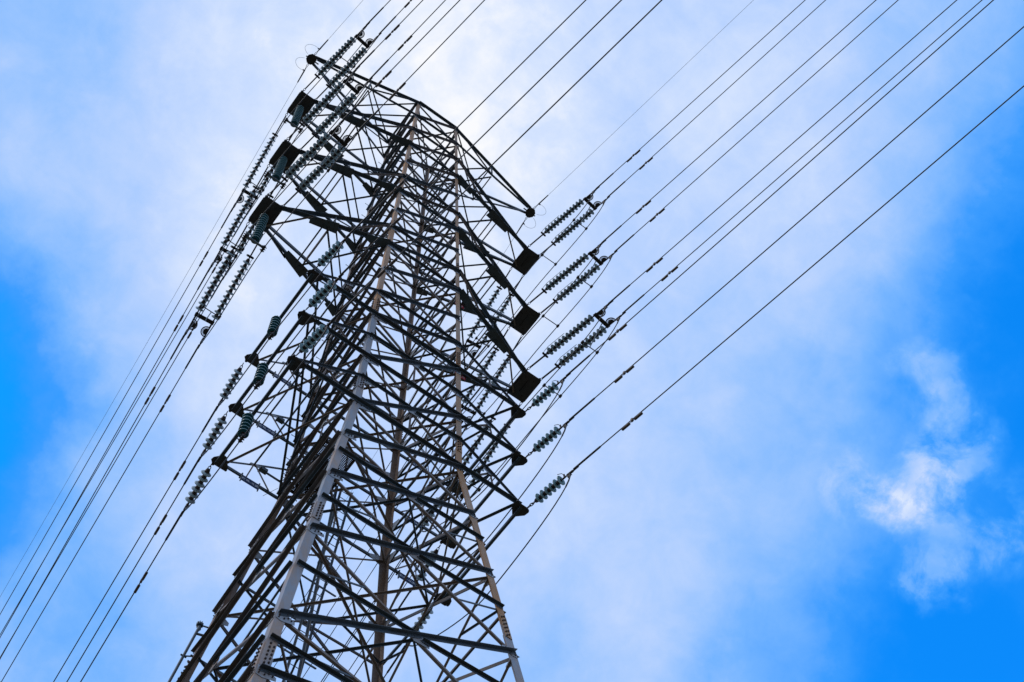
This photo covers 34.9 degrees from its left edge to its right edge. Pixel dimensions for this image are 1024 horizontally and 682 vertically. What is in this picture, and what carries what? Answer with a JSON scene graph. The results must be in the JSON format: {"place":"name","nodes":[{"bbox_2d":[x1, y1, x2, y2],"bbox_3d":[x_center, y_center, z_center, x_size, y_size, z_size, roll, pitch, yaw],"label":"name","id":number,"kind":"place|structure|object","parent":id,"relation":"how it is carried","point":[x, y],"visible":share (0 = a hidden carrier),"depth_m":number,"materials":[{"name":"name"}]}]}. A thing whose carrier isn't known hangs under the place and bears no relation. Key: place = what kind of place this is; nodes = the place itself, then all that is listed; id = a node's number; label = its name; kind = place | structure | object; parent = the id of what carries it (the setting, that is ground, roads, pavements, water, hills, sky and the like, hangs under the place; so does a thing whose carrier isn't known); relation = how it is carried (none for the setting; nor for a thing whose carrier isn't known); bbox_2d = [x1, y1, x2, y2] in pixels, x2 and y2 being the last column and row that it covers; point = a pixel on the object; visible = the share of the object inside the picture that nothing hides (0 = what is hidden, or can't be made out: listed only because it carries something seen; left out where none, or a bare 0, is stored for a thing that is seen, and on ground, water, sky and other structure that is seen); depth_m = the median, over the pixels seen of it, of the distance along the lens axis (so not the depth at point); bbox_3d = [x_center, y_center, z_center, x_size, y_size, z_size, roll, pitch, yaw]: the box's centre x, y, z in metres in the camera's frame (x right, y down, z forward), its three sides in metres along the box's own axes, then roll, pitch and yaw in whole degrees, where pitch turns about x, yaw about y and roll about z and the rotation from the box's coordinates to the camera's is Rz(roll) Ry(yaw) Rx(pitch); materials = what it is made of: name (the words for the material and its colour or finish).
{"place":"outdoors","nodes":[
{"label":"outdoors","id":0,"kind":"place"},
{"bbox_2d":[263,445,338,503],"bbox_3d":[-5.068,3.499,41.255,1.657,0.831,2.308,34,-71,-14],"label":"bird nest","id":1,"kind":"object","parent":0,"point":[297,472],"visible":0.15,"depth_m":41.03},
{"bbox_2d":[0,0,1023,681],"label":"sky","id":2,"kind":"structure","parent":0,"point":[834,492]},
{"label":"ground","id":3,"kind":"structure","parent":0,"visible":0},
{"bbox_2d":[168,54,540,681],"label":"lattice tower","id":4,"kind":"structure","parent":3,"relation":"on","point":[323,473],"depth_m":42.28,"materials":[{"name":"metal"}]},
{"bbox_2d":[180,463,211,516],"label":"insulator string","id":5,"kind":"object","parent":4,"relation":"attached to","point":[196,489],"visible":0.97,"depth_m":40.44,"materials":[{"name":"black metal"}]},
{"bbox_2d":[80,511,182,681],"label":"conductor","id":6,"kind":"object","parent":5,"relation":"attached to","point":[173,527],"visible":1,"depth_m":41.43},
{"bbox_2d":[134,571,147,592],"bbox_3d":[-9.386,6.089,41.256,0.074,0.155,0.680,29,-74,-13],"label":"vibration damper","id":7,"kind":"object","parent":6,"relation":"attached to","point":[141,581],"visible":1,"depth_m":41.21,"materials":[{"name":"brown metal"}]},
{"bbox_2d":[198,411,227,461],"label":"insulator string","id":8,"kind":"object","parent":4,"relation":"attached to","point":[216,431],"visible":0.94,"depth_m":42.99,"materials":[{"name":"glass"}]},
{"bbox_2d":[66,456,199,681],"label":"conductor","id":9,"kind":"object","parent":8,"relation":"attached to","point":[190,473],"visible":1,"depth_m":44.30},
{"bbox_2d":[154,514,166,534],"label":"vibration damper","id":10,"kind":"object","parent":9,"relation":"attached to","point":[161,522],"visible":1,"depth_m":43.77,"materials":[{"name":"brown metal"}]},
{"bbox_2d":[181,221,265,348],"bbox_3d":[-8.963,-1.775,50.760,0.836,0.350,4.422,29,-81,-12],"label":"double insulator string","id":11,"kind":"object","parent":4,"relation":"attached to","point":[238,277],"visible":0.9,"depth_m":50.70,"materials":[{"name":"black ceramic"}]},
{"bbox_2d":[0,335,183,658],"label":"conductor","id":12,"kind":"object","parent":11,"relation":"attached to","point":[93,494],"visible":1,"depth_m":52.68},
{"bbox_2d":[1,344,198,681],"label":"conductor","id":13,"kind":"object","parent":11,"relation":"attached to","point":[189,361],"visible":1,"depth_m":52.88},
{"bbox_2d":[215,363,243,410],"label":"insulator string","id":14,"kind":"object","parent":4,"relation":"attached to","point":[232,381],"visible":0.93,"depth_m":45.69,"materials":[{"name":"black metal"}]},
{"bbox_2d":[53,406,216,681],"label":"conductor","id":15,"kind":"object","parent":14,"relation":"attached to","point":[211,416],"visible":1,"depth_m":47.30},
{"bbox_2d":[173,460,185,479],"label":"vibration damper","id":16,"kind":"object","parent":15,"relation":"attached to","point":[180,468],"visible":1,"depth_m":46.48,"materials":[{"name":"brown metal"}]},
{"bbox_2d":[237,412,253,442],"bbox_3d":[-6.396,2.029,39.161,0.282,1.443,0.280,34,-71,-14],"label":"hanging insulator","id":17,"kind":"object","parent":4,"relation":"hanging from","point":[247,419],"visible":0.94,"depth_m":38.94,"materials":[{"name":"glass"}]},
{"bbox_2d":[185,327,327,509],"bbox_3d":[-6.304,2.108,39.039,0.205,1.147,6.211,35,-71,-14],"label":"jumper cable","id":18,"kind":"object","parent":17,"relation":"hanging from","point":[324,332],"visible":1,"depth_m":38.43,"materials":[{"name":"metal"}]},
{"bbox_2d":[208,162,283,279],"bbox_3d":[-9.094,-4.117,55.867,0.836,0.350,4.422,29,-81,-13],"label":"double insulator string","id":19,"kind":"object","parent":4,"relation":"attached to","point":[252,192],"visible":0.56,"depth_m":55.81,"materials":[{"name":"grey ceramic"}]},
{"bbox_2d":[0,267,209,637],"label":"conductor","id":20,"kind":"object","parent":19,"relation":"attached to","point":[106,449],"visible":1,"depth_m":58.19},
{"bbox_2d":[0,276,223,656],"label":"conductor","id":21,"kind":"object","parent":19,"relation":"attached to","point":[126,441],"visible":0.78,"depth_m":58.13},
{"bbox_2d":[238,473,259,491],"bbox_3d":[-6.531,3.541,40.446,0.544,0.340,0.170,34,-71,-14],"label":"line sign","id":22,"kind":"object","parent":4,"relation":"attached to","point":[249,482],"visible":1,"depth_m":40.39,"materials":[{"name":"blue metal"}]},
{"bbox_2d":[242,213,268,251],"bbox_3d":[-7.597,-3.391,49.105,0.790,2.554,0.280,34,-71,-14],"label":"hanging insulator","id":23,"kind":"object","parent":4,"relation":"hanging from","point":[256,236],"visible":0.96,"depth_m":48.50,"materials":[{"name":"grey ceramic"}]},
{"bbox_2d":[186,124,339,332],"bbox_3d":[-7.791,-3.135,48.774,0.480,1.736,8.421,35,-71,-14],"label":"jumper cable","id":24,"kind":"object","parent":23,"relation":"attached to","point":[257,221],"visible":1,"depth_m":47.98,"materials":[{"name":"metal"}]},
{"bbox_2d":[201,134,355,342],"bbox_3d":[-7.311,-2.811,48.921,0.396,1.736,8.421,35,-71,-14],"label":"jumper cable","id":25,"kind":"object","parent":23,"relation":"attached to","point":[274,234],"visible":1,"depth_m":48.14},
{"bbox_2d":[253,362,267,389],"bbox_3d":[-6.426,0.847,41.711,0.282,1.443,0.280,34,-71,-14],"label":"hanging insulator","id":26,"kind":"object","parent":4,"relation":"hanging from","point":[261,370],"visible":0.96,"depth_m":41.46,"materials":[{"name":"glass"}]},
{"bbox_2d":[202,282,335,455],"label":"jumper cable","id":27,"kind":"object","parent":26,"relation":"hanging from","point":[205,452],"visible":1,"depth_m":40.99,"materials":[{"name":"metal"}]},
{"bbox_2d":[230,111,300,218],"bbox_3d":[-9.237,-6.617,61.313,0.836,0.350,4.422,29,-81,-13],"label":"double insulator string","id":28,"kind":"object","parent":4,"relation":"attached to","point":[263,184],"visible":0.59,"depth_m":61.28,"materials":[{"name":"grey ceramic"}]},
{"bbox_2d":[0,207,232,613],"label":"conductor","id":29,"kind":"object","parent":28,"relation":"attached to","point":[116,410],"visible":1,"depth_m":64.08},
{"bbox_2d":[0,216,244,634],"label":"conductor","id":30,"kind":"object","parent":28,"relation":"attached to","point":[133,406],"visible":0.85,"depth_m":63.95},
{"bbox_2d":[256,420,275,437],"bbox_3d":[-6.505,2.364,42.998,0.544,0.340,0.170,34,-71,-14],"label":"line sign","id":31,"kind":"object","parent":4,"relation":"attached to","point":[265,428],"visible":1,"depth_m":42.95,"materials":[{"name":"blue metal"}]},
{"bbox_2d":[267,315,280,339],"bbox_3d":[-6.478,-0.405,44.411,0.282,1.443,0.280,34,-71,-14],"label":"hanging insulator","id":32,"kind":"object","parent":4,"relation":"hanging from","point":[275,321],"visible":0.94,"depth_m":44.16,"materials":[{"name":"grey ceramic"}]},
{"bbox_2d":[219,243,342,404],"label":"jumper cable","id":33,"kind":"object","parent":32,"relation":"hanging from","point":[282,322],"visible":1,"depth_m":43.71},
{"bbox_2d":[264,156,286,188],"bbox_3d":[-7.725,-5.731,54.212,0.790,2.554,0.280,34,-71,-14],"label":"hanging insulator","id":34,"kind":"object","parent":4,"relation":"hanging from","point":[278,170],"visible":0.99,"depth_m":53.59,"materials":[{"name":"grey ceramic"}]},
{"bbox_2d":[212,74,352,264],"bbox_3d":[-7.919,-5.475,53.882,0.480,1.736,8.420,35,-71,-14],"label":"jumper cable","id":35,"kind":"object","parent":34,"relation":"attached to","point":[276,162],"visible":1,"depth_m":53.10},
{"bbox_2d":[225,83,366,273],"bbox_3d":[-7.439,-5.150,54.028,0.396,1.736,8.420,35,-71,-14],"label":"jumper cable","id":36,"kind":"object","parent":34,"relation":"attached to","point":[292,174],"visible":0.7,"depth_m":53.31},
{"bbox_2d":[272,371,290,387],"bbox_3d":[-6.475,1.119,45.702,0.544,0.340,0.170,34,-71,-14],"label":"line sign","id":37,"kind":"object","parent":4,"relation":"attached to","point":[283,380],"visible":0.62,"depth_m":45.65,"materials":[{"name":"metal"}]},
{"bbox_2d":[283,105,303,133],"bbox_3d":[-7.863,-8.229,59.659,0.790,2.554,0.280,34,-71,-14],"label":"hanging insulator","id":38,"kind":"object","parent":4,"relation":"hanging from","point":[297,115],"visible":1,"depth_m":59.04,"materials":[{"name":"grey ceramic"}]},
{"bbox_2d":[235,29,363,204],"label":"jumper cable","id":39,"kind":"object","parent":38,"relation":"attached to","point":[293,110],"visible":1,"depth_m":58.54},
{"bbox_2d":[247,38,376,213],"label":"jumper cable","id":40,"kind":"object","parent":38,"relation":"attached to","point":[306,123],"visible":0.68,"depth_m":58.77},
{"bbox_2d":[296,57,308,82],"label":"earth wire clamp","id":41,"kind":"object","parent":4,"relation":"attached to","point":[303,71],"visible":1,"depth_m":66.54,"materials":[{"name":"black metal"}]},
{"bbox_2d":[1,84,296,594],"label":"earth wire","id":42,"kind":"object","parent":41,"relation":"attached to","point":[152,333],"visible":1,"depth_m":70.16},
{"bbox_2d":[266,116,361,207],"bbox_3d":[-6.001,-5.370,49.235,0.836,0.350,3.963,41,-61,-16],"label":"double insulator string","id":43,"kind":"object","parent":4,"relation":"attached to","point":[309,154],"visible":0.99,"depth_m":49.07,"materials":[{"name":"black ceramic"}]},
{"bbox_2d":[310,141,338,172],"bbox_3d":[-5.464,-5.597,48.290,0.650,1.041,0.701,34,-71,-14],"label":"jumper spacer","id":44,"kind":"object","parent":43,"relation":"attached to","point":[328,169],"visible":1,"depth_m":47.99,"materials":[{"name":"black metal"}]},
{"bbox_2d":[343,0,459,119],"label":"conductor","id":45,"kind":"object","parent":43,"relation":"attached to","point":[362,99],"visible":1,"depth_m":47.31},
{"bbox_2d":[375,70,391,86],"bbox_3d":[-3.746,-7.665,47.596,0.074,0.155,0.680,41,-68,-17],"label":"vibration damper","id":46,"kind":"object","parent":45,"relation":"attached to","point":[383,78],"visible":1,"depth_m":47.56,"materials":[{"name":"brown metal"}]},
{"bbox_2d":[358,0,484,129],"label":"conductor","id":47,"kind":"object","parent":43,"relation":"attached to","point":[365,123],"visible":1,"depth_m":47.32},
{"bbox_2d":[296,318,336,355],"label":"insulator string","id":48,"kind":"object","parent":4,"relation":"attached to","point":[312,339],"visible":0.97,"depth_m":38.86,"materials":[{"name":"glass"}]},
{"bbox_2d":[331,0,661,321],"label":"conductor","id":49,"kind":"object","parent":48,"relation":"attached to","point":[353,299],"visible":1,"depth_m":36.57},
{"bbox_2d":[377,258,397,277],"bbox_3d":[-2.896,-1.714,37.882,0.074,0.155,0.680,41,-68,-17],"label":"vibration damper","id":50,"kind":"object","parent":49,"relation":"attached to","point":[381,273],"visible":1,"depth_m":37.86,"materials":[{"name":"brown metal"}]},
{"bbox_2d":[305,274,343,309],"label":"insulator string","id":51,"kind":"object","parent":4,"relation":"attached to","point":[319,296],"visible":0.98,"depth_m":41.43,"materials":[{"name":"grey ceramic"}]},
{"bbox_2d":[338,0,621,276],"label":"conductor","id":52,"kind":"object","parent":51,"relation":"attached to","point":[352,263],"visible":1,"depth_m":39.34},
{"bbox_2d":[381,217,400,235],"bbox_3d":[-2.987,-2.857,40.449,0.074,0.155,0.680,41,-68,-17],"label":"vibration damper","id":53,"kind":"object","parent":52,"relation":"attached to","point":[397,220],"visible":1,"depth_m":40.41,"materials":[{"name":"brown metal"}]},
{"bbox_2d":[285,66,372,151],"bbox_3d":[-6.126,-7.708,54.344,0.836,0.350,3.963,41,-61,-17],"label":"double insulator string","id":54,"kind":"object","parent":4,"relation":"attached to","point":[356,90],"visible":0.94,"depth_m":54.20,"materials":[{"name":"grey ceramic"}]},
{"bbox_2d":[326,89,351,116],"bbox_3d":[-5.588,-7.934,53.399,0.650,1.041,0.700,34,-71,-14],"label":"jumper spacer","id":55,"kind":"object","parent":54,"relation":"attached to","point":[327,105],"visible":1,"depth_m":53.10,"materials":[{"name":"black metal"}]},
{"bbox_2d":[355,0,422,68],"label":"conductor","id":56,"kind":"object","parent":54,"relation":"attached to","point":[361,63],"visible":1,"depth_m":53.00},
{"bbox_2d":[369,0,445,78],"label":"conductor","id":57,"kind":"object","parent":54,"relation":"attached to","point":[386,61],"visible":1,"depth_m":53.03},
{"bbox_2d":[315,235,350,268],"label":"insulator string","id":58,"kind":"object","parent":4,"relation":"attached to","point":[327,256],"visible":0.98,"depth_m":44.16,"materials":[{"name":"grey ceramic"}]},
{"bbox_2d":[346,0,585,237],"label":"conductor","id":59,"kind":"object","parent":58,"relation":"attached to","point":[359,224],"visible":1,"depth_m":42.25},
{"bbox_2d":[386,180,404,198],"bbox_3d":[-3.084,-4.025,43.186,0.074,0.155,0.680,41,-68,-17],"label":"vibration damper","id":60,"kind":"object","parent":59,"relation":"attached to","point":[395,188],"visible":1,"depth_m":43.15,"materials":[{"name":"brown metal"}]},
{"bbox_2d":[302,22,381,100],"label":"double insulator string","id":61,"kind":"object","parent":4,"relation":"attached to","point":[344,70],"visible":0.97,"depth_m":59.64,"materials":[{"name":"grey ceramic"}]},
{"bbox_2d":[395,570,415,586],"bbox_3d":[-2.711,6.117,41.610,0.544,0.340,0.170,34,-71,-14],"label":"line sign","id":62,"kind":"object","parent":4,"relation":"attached to","point":[408,580],"visible":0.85,"depth_m":41.55,"materials":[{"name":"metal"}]},
{"bbox_2d":[403,607,432,649],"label":"insulator string","id":63,"kind":"object","parent":4,"relation":"attached to","point":[424,621],"visible":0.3,"depth_m":42.08,"materials":[{"name":"glass"}]},
{"bbox_2d":[384,645,404,677],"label":"conductor","id":64,"kind":"object","parent":63,"relation":"attached to","point":[392,664],"visible":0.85,"depth_m":42.48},
{"bbox_2d":[410,544,440,592],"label":"insulator string","id":65,"kind":"object","parent":4,"relation":"attached to","point":[419,576],"visible":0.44,"depth_m":44.68,"materials":[{"name":"glass"}]},
{"bbox_2d":[354,591,409,675],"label":"conductor","id":66,"kind":"object","parent":65,"relation":"attached to","point":[404,599],"visible":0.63,"depth_m":45.07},
{"bbox_2d":[417,497,442,536],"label":"insulator string","id":67,"kind":"object","parent":4,"relation":"attached to","point":[426,521],"visible":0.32,"depth_m":47.44,"materials":[{"name":"black metal"}]},
{"bbox_2d":[321,533,418,681],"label":"conductor","id":68,"kind":"object","parent":67,"relation":"attached to","point":[413,540],"visible":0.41,"depth_m":48.43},
{"bbox_2d":[443,392,522,510],"bbox_3d":[-0.996,3.600,53.188,0.836,0.350,4.422,29,-81,-13],"label":"double insulator string","id":69,"kind":"object","parent":4,"relation":"attached to","point":[486,458],"visible":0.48,"depth_m":53.09,"materials":[{"name":"glass"}]},
{"bbox_2d":[323,507,437,681],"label":"conductor","id":70,"kind":"object","parent":69,"relation":"attached to","point":[370,609],"visible":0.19,"depth_m":54.74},
{"bbox_2d":[341,512,452,681],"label":"conductor","id":71,"kind":"object","parent":69,"relation":"attached to","point":[397,597],"visible":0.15,"depth_m":54.94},
{"bbox_2d":[448,308,605,495],"bbox_3d":[0.184,2.260,51.175,0.493,1.798,8.421,35,-71,-15],"label":"jumper cable","id":72,"kind":"object","parent":69,"relation":"hanging from","point":[540,389],"visible":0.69,"depth_m":50.29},
{"bbox_2d":[463,318,619,503],"bbox_3d":[0.664,2.585,51.322,0.409,1.798,8.421,35,-71,-15],"label":"jumper cable","id":73,"kind":"object","parent":69,"relation":"hanging from","point":[554,402],"visible":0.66,"depth_m":50.39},
{"bbox_2d":[452,325,523,434],"bbox_3d":[-0.929,1.391,58.354,0.836,0.350,4.422,29,-81,-13],"label":"double insulator string","id":74,"kind":"object","parent":4,"relation":"attached to","point":[498,374],"visible":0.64,"depth_m":58.27,"materials":[{"name":"grey ceramic"}]},
{"bbox_2d":[285,424,449,680],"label":"conductor","id":75,"kind":"object","parent":74,"relation":"attached to","point":[368,551],"visible":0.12,"depth_m":60.31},
{"bbox_2d":[302,442,455,677],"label":"conductor","id":76,"kind":"object","parent":74,"relation":"attached to","point":[370,574],"visible":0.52,"depth_m":60.55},
{"bbox_2d":[462,247,598,413],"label":"jumper cable","id":77,"kind":"object","parent":74,"relation":"hanging from","point":[534,325],"visible":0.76,"depth_m":55.41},
{"bbox_2d":[465,256,611,430],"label":"jumper cable","id":78,"kind":"object","parent":74,"relation":"hanging from","point":[548,336],"visible":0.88,"depth_m":55.57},
{"bbox_2d":[460,266,524,367],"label":"double insulator string","id":79,"kind":"object","parent":4,"relation":"attached to","point":[494,295],"visible":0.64,"depth_m":63.78,"materials":[{"name":"grey ceramic"}]},
{"bbox_2d":[281,361,454,633],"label":"conductor","id":80,"kind":"object","parent":79,"relation":"attached to","point":[369,495],"visible":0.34,"depth_m":65.92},
{"bbox_2d":[274,367,466,666],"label":"conductor","id":81,"kind":"object","parent":79,"relation":"attached to","point":[369,519],"visible":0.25,"depth_m":66.39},
{"bbox_2d":[461,193,593,353],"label":"jumper cable","id":82,"kind":"object","parent":79,"relation":"hanging from","point":[535,262],"visible":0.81,"depth_m":60.92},
{"bbox_2d":[471,201,604,362],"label":"jumper cable","id":83,"kind":"object","parent":79,"relation":"hanging from","point":[548,272],"visible":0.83,"depth_m":61.06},
{"bbox_2d":[533,195,548,214],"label":"earth wire clamp","id":84,"kind":"object","parent":4,"relation":"attached to","point":[540,204],"visible":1,"depth_m":68.91,"materials":[{"name":"black metal"}]},
{"bbox_2d":[558,7,745,185],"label":"earth wire","id":85,"kind":"object","parent":84,"relation":"attached to","point":[657,91],"visible":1,"depth_m":66.42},
{"bbox_2d":[525,373,570,411],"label":"insulator string","id":86,"kind":"object","parent":4,"relation":"attached to","point":[546,393],"visible":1,"depth_m":45.88,"materials":[{"name":"grey ceramic"}]},
{"bbox_2d":[421,381,563,531],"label":"jumper cable","id":87,"kind":"object","parent":86,"relation":"hanging from","point":[517,448],"visible":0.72,"depth_m":45.06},
{"bbox_2d":[566,0,993,375],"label":"conductor","id":88,"kind":"object","parent":86,"relation":"attached to","point":[580,363],"visible":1,"depth_m":42.71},
{"bbox_2d":[608,324,626,340],"bbox_3d":[2.905,-0.260,44.843,0.074,0.155,0.680,41,-68,-17],"label":"vibration damper","id":89,"kind":"object","parent":88,"relation":"attached to","point":[617,331],"visible":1,"depth_m":44.81,"materials":[{"name":"brown metal"}]},
{"bbox_2d":[525,417,574,457],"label":"insulator string","id":90,"kind":"object","parent":4,"relation":"attached to","point":[546,440],"visible":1,"depth_m":43.11,"materials":[{"name":"glass"}]},
{"bbox_2d":[426,425,566,584],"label":"jumper cable","id":91,"kind":"object","parent":90,"relation":"hanging from","point":[518,498],"visible":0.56,"depth_m":42.27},
{"bbox_2d":[569,26,1023,420],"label":"conductor","id":92,"kind":"object","parent":90,"relation":"attached to","point":[582,408],"visible":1,"depth_m":39.96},
{"bbox_2d":[614,365,633,382],"bbox_3d":[2.897,0.838,42.074,0.074,0.155,0.680,41,-68,-17],"label":"vibration damper","id":93,"kind":"object","parent":92,"relation":"attached to","point":[624,373],"visible":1,"depth_m":42.05,"materials":[{"name":"black metal"}]},
{"bbox_2d":[527,466,578,508],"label":"insulator string","id":94,"kind":"object","parent":4,"relation":"attached to","point":[550,488],"visible":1,"depth_m":40.53,"materials":[{"name":"glass"}]},
{"bbox_2d":[409,475,570,646],"bbox_3d":[-0.639,5.903,40.433,0.090,1.690,6.483,37,-71,-15],"label":"jumper cable","id":95,"kind":"object","parent":94,"relation":"hanging from","point":[514,559],"visible":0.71,"depth_m":39.71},
{"bbox_2d":[573,85,1023,469],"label":"conductor","id":96,"kind":"object","parent":94,"relation":"attached to","point":[587,457],"visible":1,"depth_m":37.57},
{"bbox_2d":[621,412,642,430],"bbox_3d":[2.908,1.927,39.483,0.074,0.155,0.680,41,-68,-17],"label":"vibration damper","id":97,"kind":"object","parent":96,"relation":"attached to","point":[631,420],"visible":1,"depth_m":39.46,"materials":[{"name":"brown metal"}]},
{"bbox_2d":[527,186,609,257],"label":"double insulator string","id":98,"kind":"object","parent":4,"relation":"attached to","point":[566,214],"visible":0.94,"depth_m":62.20,"materials":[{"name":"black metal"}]},
{"bbox_2d":[595,0,804,188],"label":"conductor","id":99,"kind":"object","parent":98,"relation":"attached to","point":[700,94],"visible":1,"depth_m":59.45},
{"bbox_2d":[607,0,825,197],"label":"conductor","id":100,"kind":"object","parent":98,"relation":"attached to","point":[715,99],"visible":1,"depth_m":59.52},
{"bbox_2d":[527,240,616,315],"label":"double insulator string","id":101,"kind":"object","parent":4,"relation":"attached to","point":[572,268],"visible":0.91,"depth_m":56.68,"materials":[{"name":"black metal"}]},
{"bbox_2d":[601,0,875,242],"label":"conductor","id":102,"kind":"object","parent":101,"relation":"attached to","point":[737,122],"visible":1,"depth_m":53.63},
{"bbox_2d":[614,0,897,251],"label":"conductor","id":103,"kind":"object","parent":101,"relation":"attached to","point":[756,126],"visible":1,"depth_m":53.66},
{"bbox_2d":[526,300,625,381],"bbox_3d":[1.984,0.020,51.669,0.836,0.350,3.963,42,-61,-17],"label":"double insulator string","id":104,"kind":"object","parent":4,"relation":"attached to","point":[581,325],"visible":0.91,"depth_m":51.51,"materials":[{"name":"grey ceramic"}]},
{"bbox_2d":[580,322,602,353],"bbox_3d":[2.550,-0.213,50.666,0.650,1.142,0.618,34,-71,-14],"label":"jumper spacer","id":105,"kind":"object","parent":104,"relation":"attached to","point":[596,352],"visible":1,"depth_m":50.31,"materials":[{"name":"black metal"}]},
{"bbox_2d":[608,0,956,303],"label":"conductor","id":106,"kind":"object","parent":104,"relation":"attached to","point":[623,290],"visible":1,"depth_m":48.08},
{"bbox_2d":[622,0,981,313],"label":"conductor","id":107,"kind":"object","parent":104,"relation":"attached to","point":[631,305],"visible":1,"depth_m":48.16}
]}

